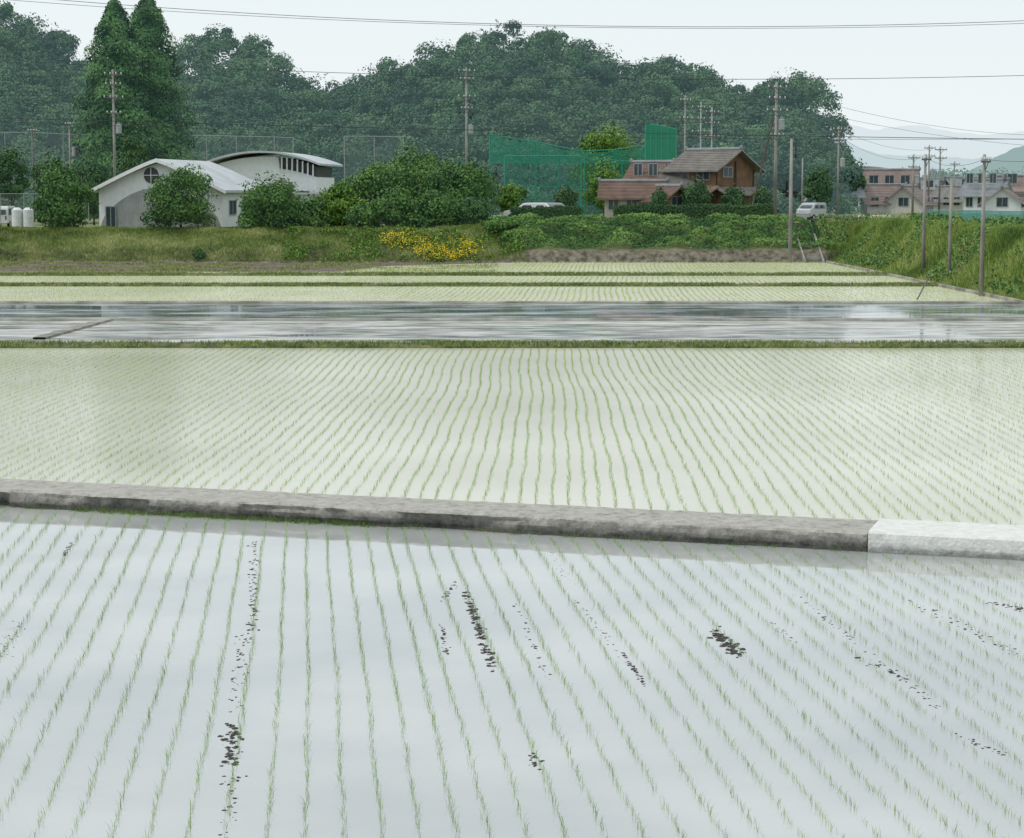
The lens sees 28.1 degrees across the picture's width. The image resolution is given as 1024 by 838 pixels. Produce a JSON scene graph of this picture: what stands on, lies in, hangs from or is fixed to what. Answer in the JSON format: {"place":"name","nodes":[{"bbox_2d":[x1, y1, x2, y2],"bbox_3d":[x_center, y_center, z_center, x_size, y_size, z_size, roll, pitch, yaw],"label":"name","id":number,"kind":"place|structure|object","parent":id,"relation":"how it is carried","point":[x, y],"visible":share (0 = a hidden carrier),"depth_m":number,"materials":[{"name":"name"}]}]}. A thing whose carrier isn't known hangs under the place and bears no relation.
{"place":"outdoors","nodes":[
{"label":"outdoors","id":0,"kind":"place"},
{"bbox_2d":[0,261,499,271],"bbox_3d":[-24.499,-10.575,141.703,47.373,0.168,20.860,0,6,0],"label":"sparse grass","id":1,"kind":"structure","parent":0,"point":[209,266],"depth_m":140.85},
{"bbox_2d":[0,121,744,138],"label":"power line","id":2,"kind":"object","parent":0,"point":[395,133],"visible":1,"depth_m":149.62,"materials":[{"name":"metal"}]},
{"bbox_2d":[0,63,806,217],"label":"hill","id":3,"kind":"structure","parent":0,"point":[783,192],"depth_m":262.65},
{"bbox_2d":[0,504,847,552],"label":"waterline grass","id":4,"kind":"structure","parent":0,"point":[296,521],"depth_m":31.73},
{"bbox_2d":[0,276,917,283],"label":"paddy water","id":5,"kind":"structure","parent":0,"point":[444,279],"depth_m":119.67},
{"bbox_2d":[0,274,923,283],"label":"rice seedlings","id":6,"kind":"object","parent":5,"relation":"on","point":[547,280],"visible":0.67,"depth_m":119.55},
{"bbox_2d":[0,281,942,285],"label":"dike grass","id":7,"kind":"structure","parent":0,"point":[481,283],"depth_m":110.52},
{"bbox_2d":[0,286,1004,300],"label":"paddy water","id":8,"kind":"structure","parent":0,"point":[583,293],"depth_m":102.33,"materials":[{"name":"liquid"}]},
{"bbox_2d":[0,285,1003,300],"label":"rice seedlings","id":9,"kind":"object","parent":8,"relation":"on","point":[519,294],"visible":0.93,"depth_m":101.50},
{"bbox_2d":[979,154,990,295],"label":"utility pole","id":10,"kind":"object","parent":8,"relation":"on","point":[981,268],"visible":0.94,"depth_m":99.01,"materials":[{"name":"concrete"}]},
{"bbox_2d":[0,213,1019,290],"bbox_3d":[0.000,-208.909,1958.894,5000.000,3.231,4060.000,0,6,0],"label":"ground","id":11,"kind":"structure","parent":0,"point":[681,253],"depth_m":152.21,"materials":[{"name":"plant"}]},
{"bbox_2d":[0,206,14,225],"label":"parked van","id":12,"kind":"object","parent":11,"relation":"on","point":[6,214],"visible":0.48,"depth_m":167.53,"materials":[{"name":"white paint"}]},
{"bbox_2d":[0,143,34,207],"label":"broadleaf tree","id":13,"kind":"object","parent":11,"relation":"on","point":[8,159],"visible":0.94,"depth_m":180.12,"materials":[{"name":"green plant"}]},
{"bbox_2d":[23,208,34,227],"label":"storage tank","id":14,"kind":"object","parent":11,"relation":"on","point":[28,217],"visible":0.83,"depth_m":163.88,"materials":[{"name":"plastic"}]},
{"bbox_2d":[29,146,64,198],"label":"broadleaf tree","id":15,"kind":"object","parent":11,"relation":"on","point":[37,172],"visible":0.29,"depth_m":198.25,"materials":[{"name":"green plant"}]},
{"bbox_2d":[21,159,99,228],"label":"broadleaf tree","id":16,"kind":"object","parent":11,"relation":"on","point":[62,200],"visible":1,"depth_m":157.91,"materials":[{"name":"green plant"}]},
{"bbox_2d":[77,158,108,224],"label":"broadleaf tree","id":17,"kind":"object","parent":11,"relation":"on","point":[91,178],"visible":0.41,"depth_m":178.52,"materials":[{"name":"green plant"}]},
{"bbox_2d":[103,69,122,176],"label":"utility pole","id":18,"kind":"object","parent":11,"relation":"on","point":[118,126],"visible":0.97,"depth_m":188.00,"materials":[{"name":"concrete"}]},
{"bbox_2d":[68,0,172,218],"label":"conifer tree","id":19,"kind":"object","parent":11,"relation":"on","point":[114,33],"visible":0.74,"depth_m":191.88,"materials":[{"name":"green plant"}]},
{"bbox_2d":[114,119,155,172],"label":"broadleaf tree","id":20,"kind":"object","parent":11,"relation":"on","point":[137,152],"visible":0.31,"depth_m":183.93,"materials":[{"name":"green plant"}]},
{"bbox_2d":[100,0,202,178],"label":"conifer tree","id":21,"kind":"object","parent":11,"relation":"on","point":[149,23],"visible":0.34,"depth_m":195.89,"materials":[{"name":"green plant"}]},
{"bbox_2d":[91,158,256,227],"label":"white hall","id":22,"kind":"structure","parent":11,"relation":"on","point":[122,203],"depth_m":163.62,"materials":[{"name":"paint"}]},
{"bbox_2d":[105,206,116,226],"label":"side door","id":23,"kind":"structure","parent":22,"relation":"in","point":[110,211],"depth_m":164.03,"materials":[{"name":"glass"}]},
{"bbox_2d":[140,163,218,228],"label":"broadleaf tree","id":24,"kind":"object","parent":11,"relation":"on","point":[181,208],"visible":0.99,"depth_m":156.99,"materials":[{"name":"green plant"}]},
{"bbox_2d":[0,222,527,261],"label":"bank grass","id":25,"kind":"structure","parent":11,"relation":"on","point":[150,232],"depth_m":154.13,"materials":[{"name":"plant"}]},
{"bbox_2d":[235,168,306,228],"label":"broadleaf tree","id":26,"kind":"object","parent":11,"relation":"on","point":[263,205],"visible":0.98,"depth_m":156.20,"materials":[{"name":"green plant"}]},
{"bbox_2d":[208,151,342,191],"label":"white gymnasium","id":27,"kind":"structure","parent":11,"relation":"on","point":[309,173],"depth_m":185.41,"materials":[{"name":"metal"}]},
{"bbox_2d":[288,190,334,227],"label":"broadleaf tree","id":28,"kind":"object","parent":11,"relation":"on","point":[307,217],"visible":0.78,"depth_m":158.28,"materials":[{"name":"green plant"}]},
{"bbox_2d":[312,181,366,226],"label":"broadleaf tree","id":29,"kind":"object","parent":11,"relation":"on","point":[339,195],"visible":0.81,"depth_m":159.03,"materials":[{"name":"green plant"}]},
{"bbox_2d":[341,199,381,227],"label":"bush","id":30,"kind":"object","parent":11,"relation":"on","point":[359,215],"visible":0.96,"depth_m":157.89,"materials":[{"name":"green plant"}]},
{"bbox_2d":[341,157,416,227],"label":"broadleaf tree","id":31,"kind":"object","parent":11,"relation":"on","point":[370,181],"visible":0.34,"depth_m":163.31,"materials":[{"name":"green plant"}]},
{"bbox_2d":[365,184,421,227],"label":"broadleaf tree","id":32,"kind":"object","parent":11,"relation":"on","point":[392,206],"visible":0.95,"depth_m":157.94,"materials":[{"name":"green plant"}]},
{"bbox_2d":[280,218,525,262],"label":"bank weeds","id":33,"kind":"object","parent":11,"relation":"on","point":[370,243],"visible":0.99,"depth_m":153.72,"materials":[{"name":"green plant"}]},
{"bbox_2d":[384,142,446,226],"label":"broadleaf tree","id":34,"kind":"object","parent":11,"relation":"on","point":[410,174],"visible":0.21,"depth_m":167.97,"materials":[{"name":"green plant"}]},
{"bbox_2d":[378,229,482,262],"bbox_3d":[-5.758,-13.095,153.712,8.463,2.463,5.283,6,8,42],"label":"yellow flowers","id":35,"kind":"object","parent":11,"relation":"on","point":[431,245],"visible":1,"depth_m":153.58,"materials":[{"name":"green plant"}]},
{"bbox_2d":[0,178,864,218],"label":"forest undergrowth","id":36,"kind":"object","parent":11,"relation":"on","point":[843,202],"visible":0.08,"depth_m":238.49,"materials":[{"name":"green plant"}]},
{"bbox_2d":[0,0,870,205],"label":"forest","id":37,"kind":"object","parent":11,"relation":"on","point":[551,65],"depth_m":286.97,"materials":[{"name":"plant"}]},
{"bbox_2d":[0,479,877,551],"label":"concrete levee","id":38,"kind":"structure","parent":11,"relation":"on","point":[725,528],"depth_m":31.17,"materials":[{"name":"concrete"}]},
{"bbox_2d":[410,189,467,227],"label":"broadleaf tree","id":39,"kind":"object","parent":11,"relation":"on","point":[438,209],"visible":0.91,"depth_m":157.97,"materials":[{"name":"green plant"}]},
{"bbox_2d":[0,273,886,275],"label":"earth dike","id":40,"kind":"structure","parent":11,"relation":"on","point":[405,274],"depth_m":125.31,"materials":[{"name":"soil"}]},
{"bbox_2d":[0,271,893,274],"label":"dike grass","id":41,"kind":"structure","parent":40,"relation":"on","point":[402,273],"depth_m":125.40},
{"bbox_2d":[408,148,504,224],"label":"broadleaf tree","id":42,"kind":"object","parent":11,"relation":"on","point":[452,179],"visible":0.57,"depth_m":163.69,"materials":[{"name":"green plant"}]},
{"bbox_2d":[458,68,475,166],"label":"utility pole","id":43,"kind":"object","parent":11,"relation":"on","point":[466,108],"visible":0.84,"depth_m":211.73,"materials":[{"name":"concrete"}]},
{"bbox_2d":[0,283,937,286],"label":"earth dike","id":44,"kind":"structure","parent":11,"relation":"on","point":[850,285],"depth_m":110.38,"materials":[{"name":"plant"}]},
{"bbox_2d":[459,195,493,223],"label":"bush","id":45,"kind":"object","parent":11,"relation":"on","point":[475,210],"visible":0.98,"depth_m":158.00,"materials":[{"name":"green plant"}]},
{"bbox_2d":[480,215,518,231],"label":"bush","id":46,"kind":"object","parent":11,"relation":"on","point":[497,223],"visible":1,"depth_m":154.52,"materials":[{"name":"green plant"}]},
{"bbox_2d":[0,301,1018,302],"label":"concrete dike","id":47,"kind":"structure","parent":11,"relation":"on","point":[509,302],"depth_m":92.79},
{"bbox_2d":[493,179,527,212],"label":"broadleaf tree","id":48,"kind":"object","parent":11,"relation":"on","point":[511,195],"visible":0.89,"depth_m":174.35,"materials":[{"name":"green plant"}]},
{"bbox_2d":[0,318,1023,320],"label":"concrete dike","id":49,"kind":"structure","parent":11,"relation":"on","point":[519,319],"depth_m":79.87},
{"bbox_2d":[0,342,1023,347],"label":"earth dike","id":50,"kind":"structure","parent":11,"relation":"on","point":[192,345],"depth_m":65.43,"materials":[{"name":"plant"}]},
{"bbox_2d":[504,155,581,206],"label":"net fence","id":51,"kind":"object","parent":11,"relation":"on","point":[558,186],"visible":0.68,"depth_m":202.53,"materials":[{"name":"fabric"}]},
{"bbox_2d":[509,205,583,220],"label":"clipped hedge","id":52,"kind":"object","parent":11,"relation":"on","point":[551,211],"visible":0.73,"depth_m":162.68,"materials":[{"name":"green plant"}]},
{"bbox_2d":[553,184,578,206],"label":"broadleaf tree","id":53,"kind":"object","parent":11,"relation":"on","point":[569,196],"visible":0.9,"depth_m":178.48,"materials":[{"name":"green plant"}]},
{"bbox_2d":[489,134,644,213],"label":"net fence","id":54,"kind":"object","parent":11,"relation":"on","point":[500,149],"visible":0.66,"depth_m":210.22,"materials":[{"name":"fabric"}]},
{"bbox_2d":[580,154,624,216],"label":"broadleaf tree","id":55,"kind":"object","parent":11,"relation":"on","point":[594,182],"visible":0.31,"depth_m":188.12,"materials":[{"name":"green plant"}]},
{"bbox_2d":[567,114,644,194],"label":"broadleaf tree","id":56,"kind":"object","parent":11,"relation":"on","point":[604,141],"visible":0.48,"depth_m":228.52,"materials":[{"name":"green plant"}]},
{"bbox_2d":[597,177,668,217],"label":"tiled house","id":57,"kind":"structure","parent":11,"relation":"on","point":[611,192],"depth_m":172.85,"materials":[{"name":"tile"}]},
{"bbox_2d":[623,158,674,178],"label":"tiled house","id":58,"kind":"structure","parent":11,"relation":"on","point":[642,169],"depth_m":178.62,"materials":[{"name":"pink paint"}]},
{"bbox_2d":[635,182,684,205],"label":"tiled house","id":59,"kind":"structure","parent":11,"relation":"on","point":[674,191],"depth_m":171.45,"materials":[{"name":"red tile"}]},
{"bbox_2d":[649,186,670,206],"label":"broadleaf tree","id":60,"kind":"object","parent":11,"relation":"on","point":[660,196],"visible":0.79,"depth_m":169.60,"materials":[{"name":"green plant"}]},
{"bbox_2d":[645,124,676,159],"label":"net fence","id":61,"kind":"object","parent":11,"relation":"on","point":[660,146],"visible":0.49,"depth_m":206.13,"materials":[{"name":"fabric"}]},
{"bbox_2d":[498,212,835,249],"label":"bank ivy","id":62,"kind":"object","parent":11,"relation":"on","point":[653,220],"visible":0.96,"depth_m":154.55,"materials":[{"name":"green plant"}]},
{"bbox_2d":[657,168,694,187],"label":"tiled house","id":63,"kind":"structure","parent":11,"relation":"on","point":[674,178],"depth_m":175.45,"materials":[{"name":"grey tile"}]},
{"bbox_2d":[612,203,774,221],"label":"clipped hedge","id":64,"kind":"object","parent":11,"relation":"on","point":[695,211],"visible":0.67,"depth_m":161.79,"materials":[{"name":"green plant"}]},
{"bbox_2d":[680,176,713,206],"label":"broadleaf tree","id":65,"kind":"object","parent":11,"relation":"on","point":[693,194],"visible":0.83,"depth_m":170.30,"materials":[{"name":"green plant"}]},
{"bbox_2d":[660,145,765,206],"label":"wooden farmhouse","id":66,"kind":"object","parent":11,"relation":"on","point":[716,170],"visible":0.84,"depth_m":175.05,"materials":[{"name":"brown tile"}]},
{"bbox_2d":[720,183,746,205],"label":"broadleaf tree","id":67,"kind":"object","parent":11,"relation":"on","point":[732,195],"visible":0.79,"depth_m":170.42,"materials":[{"name":"green plant"}]},
{"bbox_2d":[748,184,772,206],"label":"broadleaf tree","id":68,"kind":"object","parent":11,"relation":"on","point":[762,196],"visible":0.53,"depth_m":172.58,"materials":[{"name":"green plant"}]},
{"bbox_2d":[766,82,787,220],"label":"utility pole","id":69,"kind":"object","parent":11,"relation":"on","point":[779,124],"visible":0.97,"depth_m":169.29,"materials":[{"name":"concrete"}]},
{"bbox_2d":[792,220,824,262],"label":"concrete stairs","id":70,"kind":"structure","parent":11,"relation":"on","point":[820,259],"depth_m":151.43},
{"bbox_2d":[796,203,825,218],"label":"parked van","id":71,"kind":"object","parent":11,"relation":"on","point":[811,210],"visible":0.74,"depth_m":168.38,"materials":[{"name":"silver metal"}]},
{"bbox_2d":[803,166,834,205],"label":"broadleaf tree","id":72,"kind":"object","parent":11,"relation":"on","point":[816,185],"visible":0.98,"depth_m":237.57,"materials":[{"name":"green plant"}]},
{"bbox_2d":[833,126,845,215],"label":"utility pole","id":73,"kind":"object","parent":11,"relation":"on","point":[842,162],"visible":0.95,"depth_m":216.26,"materials":[{"name":"concrete"}]},
{"bbox_2d":[834,154,867,191],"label":"broadleaf tree","id":74,"kind":"object","parent":11,"relation":"on","point":[862,180],"visible":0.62,"depth_m":247.38,"materials":[{"name":"green plant"}]},
{"bbox_2d":[860,182,907,213],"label":"tiled house","id":75,"kind":"structure","parent":11,"relation":"on","point":[876,194],"depth_m":248.81,"materials":[{"name":"beige paint"}]},
{"bbox_2d":[878,183,937,213],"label":"tiled house","id":76,"kind":"structure","parent":11,"relation":"on","point":[900,199],"depth_m":247.03,"materials":[{"name":"beige paint"}]},
{"bbox_2d":[815,217,1023,299],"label":"bank grass","id":77,"kind":"structure","parent":11,"relation":"on","point":[1001,240],"depth_m":121.59,"materials":[{"name":"plant"}]},
{"bbox_2d":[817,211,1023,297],"bbox_3d":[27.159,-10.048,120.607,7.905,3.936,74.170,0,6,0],"label":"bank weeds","id":78,"kind":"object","parent":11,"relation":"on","point":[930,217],"visible":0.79,"depth_m":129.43,"materials":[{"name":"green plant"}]},
{"bbox_2d":[826,261,1023,303],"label":"concrete kerb","id":79,"kind":"structure","parent":11,"relation":"on","point":[1005,298],"depth_m":109.08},
{"bbox_2d":[921,154,931,272],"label":"utility pole","id":80,"kind":"object","parent":11,"relation":"on","point":[925,159],"visible":0.96,"depth_m":120.33,"materials":[{"name":"concrete"}]},
{"bbox_2d":[868,518,1023,560],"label":"concrete levee","id":81,"kind":"structure","parent":11,"relation":"on","point":[950,539],"depth_m":28.76,"materials":[{"name":"concrete"}]},
{"bbox_2d":[929,184,963,209],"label":"tiled house","id":82,"kind":"structure","parent":11,"relation":"on","point":[958,203],"depth_m":296.94,"materials":[{"name":"beige paint"}]},
{"bbox_2d":[947,178,952,279],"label":"utility pole","id":83,"kind":"object","parent":11,"relation":"on","point":[950,232],"visible":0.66,"depth_m":111.47,"materials":[{"name":"concrete"}]},
{"bbox_2d":[920,166,1023,177],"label":"distant trees","id":84,"kind":"object","parent":11,"relation":"on","point":[943,173],"visible":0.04,"depth_m":542.35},
{"bbox_2d":[929,210,1023,220],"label":"net fence","id":85,"kind":"object","parent":11,"relation":"on","point":[968,214],"visible":0.63,"depth_m":169.08,"materials":[{"name":"metal"}]},
{"bbox_2d":[957,173,1013,209],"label":"tiled house","id":86,"kind":"structure","parent":11,"relation":"on","point":[970,192],"depth_m":243.22,"materials":[{"name":"grey tile"}]},
{"bbox_2d":[977,185,1023,210],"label":"tiled house","id":87,"kind":"structure","parent":11,"relation":"on","point":[1004,198],"depth_m":232.68,"materials":[{"name":"paint"}]},
{"bbox_2d":[988,173,1023,196],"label":"tiled house","id":88,"kind":"structure","parent":11,"relation":"on","point":[1017,182],"depth_m":247.54,"materials":[{"name":"paint"}]},
{"bbox_2d":[0,505,1023,837],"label":"paddy water","id":89,"kind":"structure","parent":0,"point":[30,795],"depth_m":20.99,"materials":[{"name":"liquid"}]},
{"bbox_2d":[0,506,1023,837],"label":"rice seedlings","id":90,"kind":"object","parent":89,"relation":"on","point":[418,582],"visible":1,"depth_m":21.76,"materials":[{"name":"plant"}]},
{"bbox_2d":[3,543,1022,835],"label":"mud clods","id":91,"kind":"object","parent":89,"relation":"on","point":[487,649],"visible":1,"depth_m":22.72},
{"bbox_2d":[0,348,1023,524],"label":"paddy water","id":92,"kind":"structure","parent":0,"point":[666,481],"depth_m":43.06,"materials":[{"name":"liquid"}]},
{"bbox_2d":[0,346,1023,523],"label":"rice seedlings","id":93,"kind":"object","parent":92,"relation":"on","point":[552,406],"visible":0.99,"depth_m":45.57,"materials":[{"name":"plant"}]},
{"bbox_2d":[0,321,1023,342],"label":"paddy water","id":94,"kind":"structure","parent":0,"point":[579,331],"depth_m":74.00,"materials":[{"name":"liquid"}]},
{"bbox_2d":[33,319,112,338],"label":"concrete levee","id":95,"kind":"structure","parent":94,"relation":"on","point":[52,334],"depth_m":73.84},
{"bbox_2d":[0,303,1023,317],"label":"paddy water","id":96,"kind":"structure","parent":0,"point":[511,310],"depth_m":87.02,"materials":[{"name":"liquid"}]},
{"bbox_2d":[0,339,1023,346],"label":"dike grass","id":97,"kind":"structure","parent":0,"point":[505,343],"depth_m":65.65,"materials":[{"name":"plant"}]},
{"bbox_2d":[0,56,1023,79],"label":"power line","id":98,"kind":"object","parent":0,"point":[484,76],"visible":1,"depth_m":169.91,"materials":[{"name":"metal"}]},
{"bbox_2d":[0,0,1023,134],"label":"sky","id":99,"kind":"structure","parent":0,"point":[896,55],"materials":[{"name":"white"}]},
{"bbox_2d":[14,0,1023,28],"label":"power line","id":100,"kind":"object","parent":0,"point":[530,26],"visible":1,"depth_m":119.21,"materials":[{"name":"metal"}]},
{"bbox_2d":[63,0,1023,26],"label":"power line","id":101,"kind":"object","parent":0,"point":[556,25],"visible":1,"depth_m":118.22,"materials":[{"name":"metal"}]},
{"bbox_2d":[345,263,870,272],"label":"paddy water","id":102,"kind":"structure","parent":0,"point":[638,265],"depth_m":140.00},
{"bbox_2d":[0,261,872,272],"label":"rice seedlings","id":103,"kind":"object","parent":102,"relation":"on","point":[686,271],"visible":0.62,"depth_m":137.45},
{"bbox_2d":[787,139,793,262],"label":"utility pole","id":104,"kind":"object","parent":102,"relation":"in","point":[790,191],"visible":0.96,"depth_m":149.38,"materials":[{"name":"concrete"}]},
{"bbox_2d":[9,118,1023,139],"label":"power line","id":105,"kind":"object","parent":104,"relation":"attached to","point":[508,130],"visible":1,"depth_m":148.59,"materials":[{"name":"metal"}]},
{"bbox_2d":[863,167,920,189],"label":"tiled house","id":106,"kind":"structure","parent":0,"point":[890,175],"depth_m":265.18,"materials":[{"name":"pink paint"}]},
{"bbox_2d":[834,139,993,176],"bbox_3d":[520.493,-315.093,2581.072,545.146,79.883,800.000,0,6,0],"label":"mountain","id":107,"kind":"structure","parent":0,"point":[872,159],"depth_m":2503.18,"materials":[{"name":"grey"}]},
{"bbox_2d":[826,125,1023,158],"bbox_3d":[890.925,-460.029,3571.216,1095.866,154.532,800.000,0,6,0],"label":"mountain","id":108,"kind":"structure","parent":0,"point":[967,148],"depth_m":3489.95,"materials":[{"name":"grey"}]},
{"bbox_2d":[959,146,1023,176],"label":"mountain","id":109,"kind":"structure","parent":0,"point":[1015,154],"depth_m":1462.01,"materials":[{"name":"teal"}]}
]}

